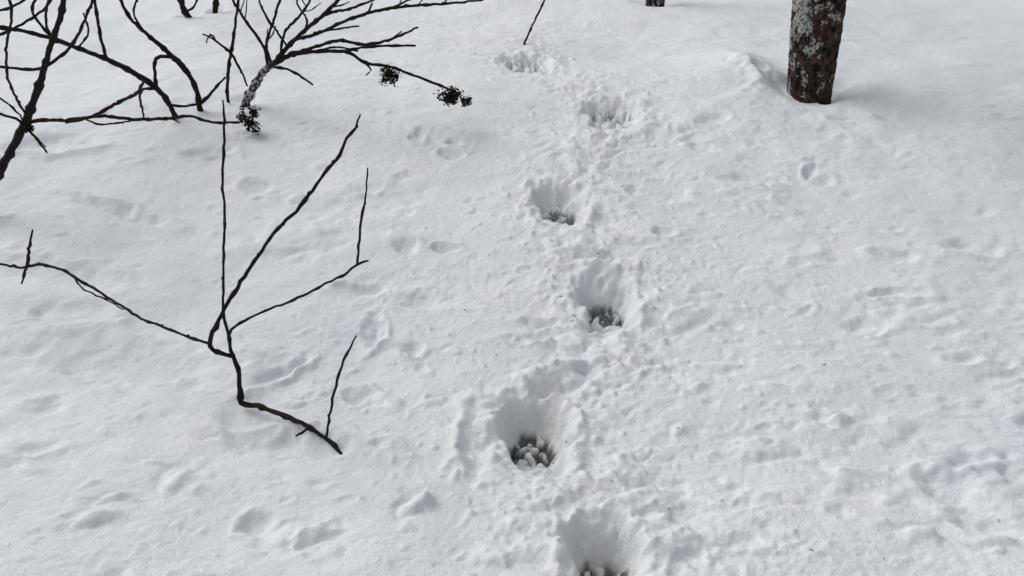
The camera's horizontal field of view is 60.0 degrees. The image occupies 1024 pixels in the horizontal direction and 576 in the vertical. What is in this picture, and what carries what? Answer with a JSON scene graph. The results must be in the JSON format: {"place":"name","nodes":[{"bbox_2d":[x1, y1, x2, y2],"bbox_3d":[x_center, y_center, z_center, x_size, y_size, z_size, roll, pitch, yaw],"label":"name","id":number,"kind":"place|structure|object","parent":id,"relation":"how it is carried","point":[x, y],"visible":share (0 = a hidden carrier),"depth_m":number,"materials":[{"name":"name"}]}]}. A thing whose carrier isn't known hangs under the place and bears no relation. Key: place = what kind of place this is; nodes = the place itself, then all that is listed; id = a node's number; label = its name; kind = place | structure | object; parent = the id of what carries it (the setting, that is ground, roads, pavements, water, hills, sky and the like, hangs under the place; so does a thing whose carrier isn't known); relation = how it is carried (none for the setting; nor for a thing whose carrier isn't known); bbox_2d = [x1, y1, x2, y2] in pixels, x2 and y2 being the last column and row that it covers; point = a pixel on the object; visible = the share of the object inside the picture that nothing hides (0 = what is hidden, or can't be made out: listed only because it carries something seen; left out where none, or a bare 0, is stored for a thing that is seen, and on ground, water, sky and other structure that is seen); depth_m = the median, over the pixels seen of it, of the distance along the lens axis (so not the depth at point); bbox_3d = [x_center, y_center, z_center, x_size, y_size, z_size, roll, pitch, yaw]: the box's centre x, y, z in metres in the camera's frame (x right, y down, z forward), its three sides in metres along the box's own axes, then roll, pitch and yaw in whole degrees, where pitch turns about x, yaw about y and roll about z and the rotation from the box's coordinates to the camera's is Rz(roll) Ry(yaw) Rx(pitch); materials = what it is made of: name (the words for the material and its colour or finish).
{"place":"outdoors","nodes":[
{"label":"outdoors","id":0,"kind":"place"},
{"bbox_2d":[0,0,1023,575],"bbox_3d":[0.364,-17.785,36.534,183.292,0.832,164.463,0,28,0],"label":"snow ground","id":1,"kind":"structure","parent":0,"point":[756,240],"depth_m":3.25,"materials":[{"name":"white snow"}]},
{"bbox_2d":[0,0,261,180],"bbox_3d":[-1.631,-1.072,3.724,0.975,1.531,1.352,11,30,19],"label":"bare shrub","id":2,"kind":"object","parent":1,"relation":"on","point":[26,121],"visible":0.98,"depth_m":3.73,"materials":[{"name":"black plant"}]},
{"bbox_2d":[0,100,368,454],"bbox_3d":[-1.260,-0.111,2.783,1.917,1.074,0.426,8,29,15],"label":"bare sapling","id":3,"kind":"object","parent":1,"relation":"on","point":[260,406],"visible":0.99,"depth_m":2.63,"materials":[{"name":"black plant"}]},
{"bbox_2d":[177,0,197,17],"bbox_3d":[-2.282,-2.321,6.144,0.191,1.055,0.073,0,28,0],"label":"thin sapling","id":4,"kind":"object","parent":1,"relation":"on","point":[184,11],"visible":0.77,"depth_m":6.31,"materials":[{"name":"black plant"}]},
{"bbox_2d":[212,0,219,13],"bbox_3d":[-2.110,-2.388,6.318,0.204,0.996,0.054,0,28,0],"label":"thin sapling","id":5,"kind":"object","parent":1,"relation":"on","point":[215,3],"visible":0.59,"depth_m":6.48,"materials":[{"name":"black plant"}]},
{"bbox_2d":[202,0,247,102],"bbox_3d":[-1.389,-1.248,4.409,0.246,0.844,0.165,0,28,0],"label":"woody stem","id":6,"kind":"object","parent":1,"relation":"on","point":[230,52],"visible":0.94,"depth_m":4.47,"materials":[{"name":"black plant"}]},
{"bbox_2d":[232,0,483,107],"bbox_3d":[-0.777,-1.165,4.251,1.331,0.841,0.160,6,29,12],"label":"hydrangea shrub","id":7,"kind":"object","parent":1,"relation":"on","point":[451,96],"visible":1,"depth_m":4.26,"materials":[{"name":"black plant"}]},
{"bbox_2d":[523,0,544,44],"bbox_3d":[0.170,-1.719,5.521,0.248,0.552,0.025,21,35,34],"label":"twig","id":8,"kind":"object","parent":1,"relation":"on","point":[530,29],"visible":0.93,"depth_m":5.58,"materials":[{"name":"black plant"}]},
{"bbox_2d":[645,0,664,6],"bbox_3d":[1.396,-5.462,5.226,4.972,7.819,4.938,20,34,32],"label":"tree","id":9,"kind":"object","parent":1,"relation":"on","point":[656,3],"visible":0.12,"depth_m":6.93,"materials":[{"name":"brown plant"}]},
{"bbox_2d":[787,0,846,104],"bbox_3d":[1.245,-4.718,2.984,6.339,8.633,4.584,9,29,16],"label":"tree","id":10,"kind":"object","parent":1,"relation":"on","point":[816,29],"visible":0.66,"depth_m":4.63,"materials":[{"name":"brown plant"}]}
]}

